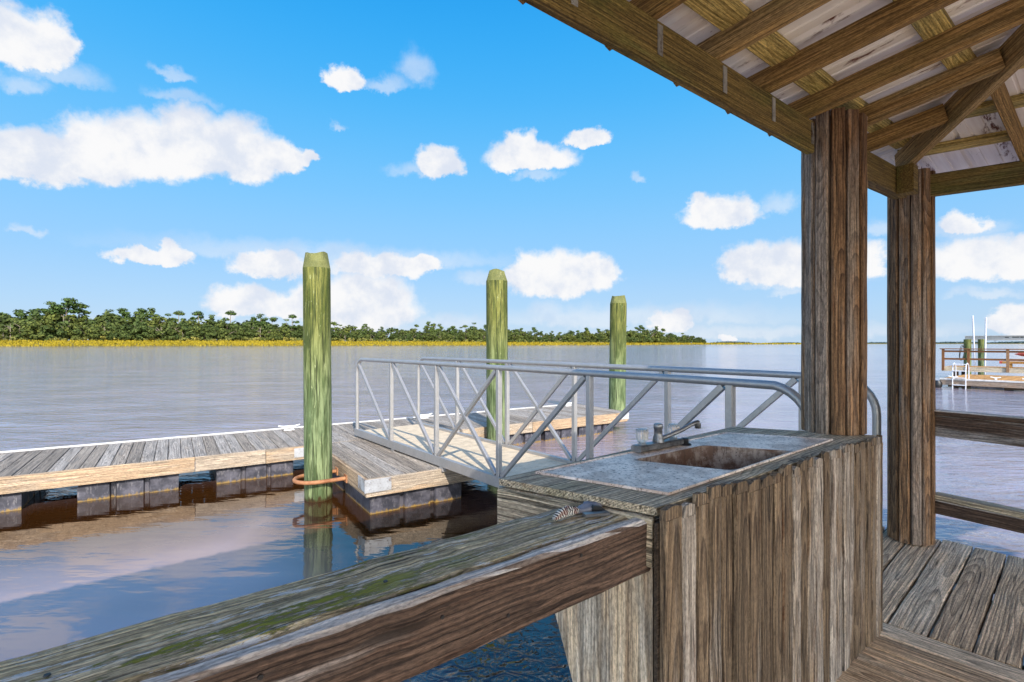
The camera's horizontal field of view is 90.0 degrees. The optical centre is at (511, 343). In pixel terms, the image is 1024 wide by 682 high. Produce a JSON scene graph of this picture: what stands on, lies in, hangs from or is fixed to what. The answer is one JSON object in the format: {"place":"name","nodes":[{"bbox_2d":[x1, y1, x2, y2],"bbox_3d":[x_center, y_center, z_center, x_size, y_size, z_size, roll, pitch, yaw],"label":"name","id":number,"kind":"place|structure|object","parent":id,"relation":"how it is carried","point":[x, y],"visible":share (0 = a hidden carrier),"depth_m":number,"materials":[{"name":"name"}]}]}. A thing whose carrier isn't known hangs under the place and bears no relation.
{"place":"outdoors","nodes":[
{"label":"outdoors","id":0,"kind":"place"},
{"bbox_2d":[0,344,1023,681],"bbox_3d":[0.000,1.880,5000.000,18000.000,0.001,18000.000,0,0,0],"label":"water","id":1,"kind":"structure","parent":0,"point":[72,568],"depth_m":7.24,"materials":[{"name":"liquid"}]},
{"bbox_2d":[0,402,628,511],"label":"floating dock","id":2,"kind":"object","parent":1,"relation":"on","point":[98,471],"visible":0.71,"depth_m":6.98,"materials":[{"name":"grey wood"}]},
{"bbox_2d":[303,252,332,501],"bbox_3d":[-2.354,1.185,6.220,0.355,4.590,0.327,0,0,0],"label":"mooring pile","id":3,"kind":"object","parent":1,"relation":"in","point":[317,399],"visible":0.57,"depth_m":6.09,"materials":[{"name":"green wood"}]},
{"bbox_2d":[292,440,474,514],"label":"landing platform","id":4,"kind":"structure","parent":1,"relation":"on","point":[370,477],"depth_m":6.04,"materials":[{"name":"wood"}]},
{"bbox_2d":[354,357,880,487],"bbox_3d":[0.035,0.861,5.840,1.140,1.286,6.737,0,0,-38],"label":"gangway","id":5,"kind":"object","parent":4,"relation":"on","point":[474,455],"visible":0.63,"depth_m":5.70,"materials":[{"name":"metal"}]},
{"bbox_2d":[486,269,507,440],"bbox_3d":[-0.252,1.098,8.921,0.398,4.764,0.383,0,0,0],"label":"mooring pile","id":6,"kind":"object","parent":1,"relation":"in","point":[496,315],"visible":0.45,"depth_m":8.76,"materials":[{"name":"green wood"}]},
{"bbox_2d":[609,295,626,410],"bbox_3d":[2.620,1.143,12.751,0.464,4.675,0.420,0,0,0],"label":"mooring pile","id":7,"kind":"object","parent":1,"relation":"in","point":[617,352],"visible":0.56,"depth_m":12.57,"materials":[{"name":"green wood"}]},
{"bbox_2d":[836,526,1023,681],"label":"pier deck","id":8,"kind":"structure","parent":1,"relation":"in","point":[922,597],"depth_m":2.50,"materials":[{"name":"brown wood"}]},
{"bbox_2d":[497,420,882,681],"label":"sink cabinet","id":9,"kind":"object","parent":8,"relation":"on","point":[764,555],"visible":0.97,"depth_m":1.67,"materials":[{"name":"wood"}]},
{"bbox_2d":[0,505,659,681],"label":"deck railing","id":10,"kind":"object","parent":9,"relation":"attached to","point":[401,616],"visible":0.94,"depth_m":0.95,"materials":[{"name":"brown wood"}]},
{"bbox_2d":[552,501,602,520],"bbox_3d":[0.188,0.456,1.423,0.197,0.029,0.052,0,0,-44],"label":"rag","id":11,"kind":"object","parent":10,"relation":"on","point":[566,511],"visible":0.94,"depth_m":1.40,"materials":[{"name":"fabric"}]},
{"bbox_2d":[582,505,609,517],"bbox_3d":[0.232,0.462,1.415,0.083,0.022,0.043,0,0,-19],"label":"clip","id":12,"kind":"object","parent":10,"relation":"on","point":[597,511],"visible":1,"depth_m":1.40,"materials":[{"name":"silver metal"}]},
{"bbox_2d":[518,0,1023,545],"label":"pavilion","id":13,"kind":"structure","parent":8,"relation":"on","point":[910,110],"depth_m":2.46,"materials":[{"name":"wood"}]},
{"bbox_2d":[934,409,1023,533],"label":"side railing","id":14,"kind":"object","parent":13,"relation":"attached to","point":[991,428],"visible":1,"depth_m":3.12,"materials":[{"name":"brown wood"}]},
{"bbox_2d":[972,316,975,374],"bbox_3d":[26.882,0.449,29.800,0.215,4.151,0.085,0,0,0],"label":"guide pole","id":15,"kind":"object","parent":1,"relation":"in","point":[973,341],"visible":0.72,"depth_m":29.77,"materials":[{"name":"white plastic"}]},
{"bbox_2d":[935,374,1023,390],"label":"floating dock","id":16,"kind":"object","parent":1,"relation":"on","point":[992,382],"visible":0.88,"depth_m":21.14,"materials":[{"name":"beige plastic"}]},
{"bbox_2d":[952,363,968,388],"bbox_3d":[18.863,1.368,21.528,0.601,1.125,0.462,0,0,-38],"label":"swim ladder","id":17,"kind":"object","parent":16,"relation":"attached to","point":[953,364],"visible":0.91,"depth_m":21.43,"materials":[{"name":"white metal"}]},
{"bbox_2d":[939,348,1023,375],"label":"distant pier","id":18,"kind":"structure","parent":1,"relation":"in","point":[1006,369],"depth_m":26.88,"materials":[{"name":"brown wood"}]},
{"bbox_2d":[984,317,986,374],"bbox_3d":[26.820,0.503,29.000,0.141,3.972,0.085,0,0,0],"label":"guide pole","id":19,"kind":"object","parent":1,"relation":"in","point":[985,342],"visible":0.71,"depth_m":28.97,"materials":[{"name":"white plastic"}]},
{"bbox_2d":[964,335,1023,374],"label":"lift","id":20,"kind":"object","parent":1,"relation":"in","point":[980,339],"visible":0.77,"depth_m":29.57,"materials":[{"name":"wood"}]},
{"bbox_2d":[0,0,1023,342],"label":"sky","id":21,"kind":"structure","parent":0,"point":[166,156],"materials":[{"name":"blue"}]},
{"bbox_2d":[0,339,1023,345],"bbox_3d":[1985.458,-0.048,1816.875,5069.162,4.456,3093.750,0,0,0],"label":"marsh ground","id":22,"kind":"structure","parent":0,"point":[445,344],"depth_m":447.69,"materials":[{"name":"green plant"}]},
{"bbox_2d":[0,327,16,338],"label":"broadleaf tree","id":23,"kind":"object","parent":22,"relation":"on","point":[6,335],"visible":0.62,"depth_m":388.44,"materials":[{"name":"green plant"}]},
{"bbox_2d":[0,314,20,324],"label":"broadleaf tree","id":24,"kind":"object","parent":22,"relation":"on","point":[9,319],"visible":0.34,"depth_m":397.84,"materials":[{"name":"green plant"}]},
{"bbox_2d":[0,319,33,339],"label":"broadleaf tree","id":25,"kind":"object","parent":22,"relation":"on","point":[18,335],"visible":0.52,"depth_m":389.03,"materials":[{"name":"green plant"}]},
{"bbox_2d":[13,309,28,318],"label":"pine tree","id":26,"kind":"object","parent":22,"relation":"on","point":[19,313],"visible":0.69,"depth_m":406.09,"materials":[{"name":"green plant"}]},
{"bbox_2d":[0,311,42,328],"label":"broadleaf tree","id":27,"kind":"object","parent":22,"relation":"on","point":[35,314],"visible":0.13,"depth_m":405.06,"materials":[{"name":"green plant"}]},
{"bbox_2d":[9,318,39,340],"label":"broadleaf tree","id":28,"kind":"object","parent":22,"relation":"on","point":[31,324],"visible":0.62,"depth_m":390.60,"materials":[{"name":"green plant"}]},
{"bbox_2d":[19,317,57,338],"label":"broadleaf tree","id":29,"kind":"object","parent":22,"relation":"on","point":[47,321],"visible":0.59,"depth_m":394.26,"materials":[{"name":"green plant"}]},
{"bbox_2d":[33,301,55,316],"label":"pine tree","id":30,"kind":"object","parent":22,"relation":"on","point":[47,303],"visible":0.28,"depth_m":416.61,"materials":[{"name":"green plant"}]},
{"bbox_2d":[29,322,72,339],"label":"broadleaf tree","id":31,"kind":"object","parent":22,"relation":"on","point":[45,329],"visible":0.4,"depth_m":394.15,"materials":[{"name":"green plant"}]},
{"bbox_2d":[48,304,67,317],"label":"pine tree","id":32,"kind":"object","parent":22,"relation":"on","point":[54,310],"visible":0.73,"depth_m":412.10,"materials":[{"name":"green plant"}]},
{"bbox_2d":[44,321,82,340],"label":"broadleaf tree","id":33,"kind":"object","parent":22,"relation":"on","point":[60,331],"visible":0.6,"depth_m":400.53,"materials":[{"name":"green plant"}]},
{"bbox_2d":[43,311,85,327],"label":"broadleaf tree","id":34,"kind":"object","parent":22,"relation":"on","point":[56,317],"visible":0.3,"depth_m":414.56,"materials":[{"name":"green plant"}]},
{"bbox_2d":[52,298,79,317],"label":"pine tree","id":35,"kind":"object","parent":22,"relation":"on","point":[68,303],"visible":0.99,"depth_m":416.34,"materials":[{"name":"green plant"}]},
{"bbox_2d":[59,321,84,339],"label":"broadleaf tree","id":36,"kind":"object","parent":22,"relation":"on","point":[75,325],"visible":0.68,"depth_m":403.26,"materials":[{"name":"green plant"}]},
{"bbox_2d":[75,302,90,318],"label":"pine tree","id":37,"kind":"object","parent":22,"relation":"on","point":[80,307],"visible":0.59,"depth_m":433.67,"materials":[{"name":"green plant"}]},
{"bbox_2d":[72,328,96,339],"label":"broadleaf tree","id":38,"kind":"object","parent":22,"relation":"on","point":[86,334],"visible":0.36,"depth_m":409.82,"materials":[{"name":"green plant"}]},
{"bbox_2d":[83,319,98,339],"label":"broadleaf tree","id":39,"kind":"object","parent":22,"relation":"on","point":[91,322],"visible":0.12,"depth_m":418.54,"materials":[{"name":"green plant"}]},
{"bbox_2d":[79,321,108,338],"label":"broadleaf tree","id":40,"kind":"object","parent":22,"relation":"on","point":[101,325],"visible":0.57,"depth_m":412.61,"materials":[{"name":"green plant"}]},
{"bbox_2d":[90,322,119,339],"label":"broadleaf tree","id":41,"kind":"object","parent":22,"relation":"on","point":[104,331],"visible":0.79,"depth_m":408.27,"materials":[{"name":"green plant"}]},
{"bbox_2d":[94,311,133,328],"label":"broadleaf tree","id":42,"kind":"object","parent":22,"relation":"on","point":[114,317],"visible":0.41,"depth_m":427.41,"materials":[{"name":"green plant"}]},
{"bbox_2d":[99,325,129,338],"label":"broadleaf tree","id":43,"kind":"object","parent":22,"relation":"on","point":[120,334],"visible":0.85,"depth_m":414.53,"materials":[{"name":"green plant"}]},
{"bbox_2d":[116,308,131,318],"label":"pine tree","id":44,"kind":"object","parent":22,"relation":"on","point":[123,313],"visible":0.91,"depth_m":430.41,"materials":[{"name":"green plant"}]},
{"bbox_2d":[103,314,147,340],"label":"broadleaf tree","id":45,"kind":"object","parent":22,"relation":"on","point":[138,319],"visible":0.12,"depth_m":431.60,"materials":[{"name":"green plant"}]},
{"bbox_2d":[123,321,149,339],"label":"broadleaf tree","id":46,"kind":"object","parent":22,"relation":"on","point":[143,326],"visible":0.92,"depth_m":419.19,"materials":[{"name":"green plant"}]},
{"bbox_2d":[136,308,150,316],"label":"pine tree","id":47,"kind":"object","parent":22,"relation":"on","point":[142,310],"visible":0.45,"depth_m":443.51,"materials":[{"name":"green plant"}]},
{"bbox_2d":[145,308,160,321],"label":"pine tree","id":48,"kind":"object","parent":22,"relation":"on","point":[151,311],"visible":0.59,"depth_m":440.87,"materials":[{"name":"green plant"}]},
{"bbox_2d":[146,316,166,329],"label":"broadleaf tree","id":49,"kind":"object","parent":22,"relation":"on","point":[156,321],"visible":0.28,"depth_m":437.43,"materials":[{"name":"green plant"}]},
{"bbox_2d":[146,322,178,340],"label":"broadleaf tree","id":50,"kind":"object","parent":22,"relation":"on","point":[153,331],"visible":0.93,"depth_m":427.49,"materials":[{"name":"green plant"}]},
{"bbox_2d":[158,319,180,334],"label":"broadleaf tree","id":51,"kind":"object","parent":22,"relation":"on","point":[165,322],"visible":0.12,"depth_m":440.26,"materials":[{"name":"green plant"}]},
{"bbox_2d":[159,318,191,340],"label":"broadleaf tree","id":52,"kind":"object","parent":22,"relation":"on","point":[169,320],"visible":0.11,"depth_m":440.10,"materials":[{"name":"green plant"}]},
{"bbox_2d":[172,311,184,323],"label":"pine tree","id":53,"kind":"object","parent":22,"relation":"on","point":[178,313],"visible":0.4,"depth_m":459.10,"materials":[{"name":"green plant"}]},
{"bbox_2d":[163,321,194,339],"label":"broadleaf tree","id":54,"kind":"object","parent":22,"relation":"on","point":[182,325],"visible":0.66,"depth_m":431.99,"materials":[{"name":"green plant"}]},
{"bbox_2d":[179,324,203,337],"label":"broadleaf tree","id":55,"kind":"object","parent":22,"relation":"on","point":[196,329],"visible":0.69,"depth_m":435.36,"materials":[{"name":"green plant"}]},
{"bbox_2d":[179,319,210,340],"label":"broadleaf tree","id":56,"kind":"object","parent":22,"relation":"on","point":[192,323],"visible":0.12,"depth_m":448.25,"materials":[{"name":"green plant"}]},
{"bbox_2d":[190,311,203,324],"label":"pine tree","id":57,"kind":"object","parent":22,"relation":"on","point":[199,314],"visible":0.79,"depth_m":467.56,"materials":[{"name":"green plant"}]},
{"bbox_2d":[195,325,216,340],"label":"broadleaf tree","id":58,"kind":"object","parent":22,"relation":"on","point":[206,328],"visible":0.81,"depth_m":439.09,"materials":[{"name":"green plant"}]},
{"bbox_2d":[206,327,223,340],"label":"broadleaf tree","id":59,"kind":"object","parent":22,"relation":"on","point":[213,333],"visible":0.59,"depth_m":440.98,"materials":[{"name":"green plant"}]},
{"bbox_2d":[207,320,229,330],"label":"broadleaf tree","id":60,"kind":"object","parent":22,"relation":"on","point":[213,324],"visible":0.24,"depth_m":455.04,"materials":[{"name":"green plant"}]},
{"bbox_2d":[214,320,233,334],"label":"broadleaf tree","id":61,"kind":"object","parent":22,"relation":"on","point":[218,325],"visible":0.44,"depth_m":455.33,"materials":[{"name":"green plant"}]},
{"bbox_2d":[213,328,235,340],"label":"broadleaf tree","id":62,"kind":"object","parent":22,"relation":"on","point":[224,331],"visible":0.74,"depth_m":444.13,"materials":[{"name":"green plant"}]},
{"bbox_2d":[221,310,235,322],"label":"pine tree","id":63,"kind":"object","parent":22,"relation":"on","point":[230,312],"visible":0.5,"depth_m":473.94,"materials":[{"name":"green plant"}]},
{"bbox_2d":[229,325,249,339],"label":"broadleaf tree","id":64,"kind":"object","parent":22,"relation":"on","point":[240,330],"visible":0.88,"depth_m":447.27,"materials":[{"name":"green plant"}]},
{"bbox_2d":[229,321,257,337],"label":"broadleaf tree","id":65,"kind":"object","parent":22,"relation":"on","point":[234,324],"visible":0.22,"depth_m":457.69,"materials":[{"name":"green plant"}]},
{"bbox_2d":[239,327,254,339],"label":"broadleaf tree","id":66,"kind":"object","parent":22,"relation":"on","point":[251,331],"visible":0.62,"depth_m":451.75,"materials":[{"name":"green plant"}]},
{"bbox_2d":[246,326,262,338],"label":"broadleaf tree","id":67,"kind":"object","parent":22,"relation":"on","point":[255,331],"visible":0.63,"depth_m":456.75,"materials":[{"name":"green plant"}]},
{"bbox_2d":[242,319,270,328],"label":"broadleaf tree","id":68,"kind":"object","parent":22,"relation":"on","point":[249,324],"visible":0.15,"depth_m":465.98,"materials":[{"name":"green plant"}]},
{"bbox_2d":[253,313,267,326],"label":"pine tree","id":69,"kind":"object","parent":22,"relation":"on","point":[262,319],"visible":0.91,"depth_m":468.74,"materials":[{"name":"green plant"}]},
{"bbox_2d":[253,322,272,335],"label":"broadleaf tree","id":70,"kind":"object","parent":22,"relation":"on","point":[268,324],"visible":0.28,"depth_m":465.89,"materials":[{"name":"green plant"}]},
{"bbox_2d":[254,327,274,340],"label":"broadleaf tree","id":71,"kind":"object","parent":22,"relation":"on","point":[262,333],"visible":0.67,"depth_m":456.32,"materials":[{"name":"green plant"}]},
{"bbox_2d":[264,328,284,340],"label":"broadleaf tree","id":72,"kind":"object","parent":22,"relation":"on","point":[280,333],"visible":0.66,"depth_m":459.40,"materials":[{"name":"green plant"}]},
{"bbox_2d":[269,326,291,340],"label":"broadleaf tree","id":73,"kind":"object","parent":22,"relation":"on","point":[285,331],"visible":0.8,"depth_m":458.39,"materials":[{"name":"green plant"}]},
{"bbox_2d":[288,314,300,328],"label":"pine tree","id":74,"kind":"object","parent":22,"relation":"on","point":[293,317],"visible":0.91,"depth_m":480.19,"materials":[{"name":"green plant"}]},
{"bbox_2d":[293,329,302,339],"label":"broadleaf tree","id":75,"kind":"object","parent":22,"relation":"on","point":[299,334],"visible":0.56,"depth_m":467.89,"materials":[{"name":"green plant"}]},
{"bbox_2d":[334,331,346,340],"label":"broadleaf tree","id":76,"kind":"object","parent":22,"relation":"on","point":[340,334],"visible":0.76,"depth_m":488.87,"materials":[{"name":"green plant"}]},
{"bbox_2d":[340,325,358,338],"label":"broadleaf tree","id":77,"kind":"object","parent":22,"relation":"on","point":[349,328],"visible":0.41,"depth_m":498.20,"materials":[{"name":"green plant"}]},
{"bbox_2d":[344,332,356,340],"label":"broadleaf tree","id":78,"kind":"object","parent":22,"relation":"on","point":[349,335],"visible":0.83,"depth_m":489.34,"materials":[{"name":"green plant"}]},
{"bbox_2d":[353,330,364,340],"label":"broadleaf tree","id":79,"kind":"object","parent":22,"relation":"on","point":[360,335],"visible":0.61,"depth_m":496.86,"materials":[{"name":"green plant"}]},
{"bbox_2d":[371,332,382,340],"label":"broadleaf tree","id":80,"kind":"object","parent":22,"relation":"on","point":[376,336],"visible":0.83,"depth_m":501.69,"materials":[{"name":"green plant"}]},
{"bbox_2d":[374,332,385,340],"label":"broadleaf tree","id":81,"kind":"object","parent":22,"relation":"on","point":[383,335],"visible":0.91,"depth_m":504.17,"materials":[{"name":"green plant"}]},
{"bbox_2d":[389,333,398,340],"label":"broadleaf tree","id":82,"kind":"object","parent":22,"relation":"on","point":[392,336],"visible":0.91,"depth_m":510.05,"materials":[{"name":"green plant"}]},
{"bbox_2d":[385,327,403,339],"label":"broadleaf tree","id":83,"kind":"object","parent":22,"relation":"on","point":[389,330],"visible":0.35,"depth_m":525.86,"materials":[{"name":"green plant"}]},
{"bbox_2d":[398,334,408,341],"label":"broadleaf tree","id":84,"kind":"object","parent":22,"relation":"on","point":[404,337],"visible":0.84,"depth_m":514.92,"materials":[{"name":"green plant"}]},
{"bbox_2d":[397,329,410,336],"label":"broadleaf tree","id":85,"kind":"object","parent":22,"relation":"on","point":[401,331],"visible":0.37,"depth_m":527.56,"materials":[{"name":"green plant"}]},
{"bbox_2d":[404,328,417,337],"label":"broadleaf tree","id":86,"kind":"object","parent":22,"relation":"on","point":[412,331],"visible":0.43,"depth_m":530.32,"materials":[{"name":"green plant"}]},
{"bbox_2d":[420,332,430,340],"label":"broadleaf tree","id":87,"kind":"object","parent":22,"relation":"on","point":[425,336],"visible":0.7,"depth_m":523.78,"materials":[{"name":"green plant"}]},
{"bbox_2d":[423,321,434,331],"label":"pine tree","id":88,"kind":"object","parent":22,"relation":"on","point":[426,327],"visible":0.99,"depth_m":539.72,"materials":[{"name":"green plant"}]},
{"bbox_2d":[427,332,437,340],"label":"broadleaf tree","id":89,"kind":"object","parent":22,"relation":"on","point":[432,335],"visible":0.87,"depth_m":531.78,"materials":[{"name":"green plant"}]},
{"bbox_2d":[436,334,446,340],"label":"broadleaf tree","id":90,"kind":"object","parent":22,"relation":"on","point":[442,337],"visible":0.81,"depth_m":533.83,"materials":[{"name":"green plant"}]},
{"bbox_2d":[437,329,447,339],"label":"broadleaf tree","id":91,"kind":"object","parent":22,"relation":"on","point":[439,333],"visible":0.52,"depth_m":543.59,"materials":[{"name":"green plant"}]},
{"bbox_2d":[454,333,462,341],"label":"broadleaf tree","id":92,"kind":"object","parent":22,"relation":"on","point":[456,337],"visible":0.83,"depth_m":537.84,"materials":[{"name":"green plant"}]},
{"bbox_2d":[459,332,472,341],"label":"broadleaf tree","id":93,"kind":"object","parent":22,"relation":"on","point":[465,336],"visible":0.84,"depth_m":545.54,"materials":[{"name":"green plant"}]},
{"bbox_2d":[513,334,522,341],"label":"broadleaf tree","id":94,"kind":"object","parent":22,"relation":"on","point":[517,337],"visible":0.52,"depth_m":582.11,"materials":[{"name":"green plant"}]},
{"bbox_2d":[533,332,547,340],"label":"broadleaf tree","id":95,"kind":"object","parent":22,"relation":"on","point":[541,334],"visible":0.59,"depth_m":638.32,"materials":[{"name":"green plant"}]},
{"bbox_2d":[554,335,565,341],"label":"broadleaf tree","id":96,"kind":"object","parent":22,"relation":"on","point":[561,338],"visible":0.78,"depth_m":660.98,"materials":[{"name":"green plant"}]},
{"bbox_2d":[565,331,582,340],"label":"broadleaf tree","id":97,"kind":"object","parent":22,"relation":"on","point":[578,335],"visible":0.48,"depth_m":690.52,"materials":[{"name":"green plant"}]},
{"bbox_2d":[582,333,595,342],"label":"broadleaf tree","id":98,"kind":"object","parent":22,"relation":"on","point":[592,336],"visible":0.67,"depth_m":705.24,"materials":[{"name":"green plant"}]},
{"bbox_2d":[601,330,609,338],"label":"broadleaf tree","id":99,"kind":"object","parent":22,"relation":"on","point":[607,333],"visible":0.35,"depth_m":751.14,"materials":[{"name":"green plant"}]},
{"bbox_2d":[626,331,638,341],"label":"broadleaf tree","id":100,"kind":"object","parent":22,"relation":"on","point":[636,334],"visible":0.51,"depth_m":818.64,"materials":[{"name":"green plant"}]},
{"bbox_2d":[642,329,660,341],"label":"broadleaf tree","id":101,"kind":"object","parent":22,"relation":"on","point":[657,336],"visible":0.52,"depth_m":882.46,"materials":[{"name":"green plant"}]},
{"bbox_2d":[999,361,1023,367],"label":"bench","id":102,"kind":"object","parent":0,"point":[1011,363],"visible":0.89,"depth_m":26.28,"materials":[{"name":"wood"}]},
{"bbox_3d":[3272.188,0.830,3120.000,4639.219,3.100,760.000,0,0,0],"label":"distant shore","id":103,"kind":"structure","parent":0,"visible":0},
{"bbox_2d":[710,341,1023,342],"bbox_3d":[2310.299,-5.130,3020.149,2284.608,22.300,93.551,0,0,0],"label":"distant woods","id":104,"kind":"object","parent":103,"relation":"on","point":[870,342],"visible":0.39,"depth_m":2995.51,"materials":[{"name":"green plant"}]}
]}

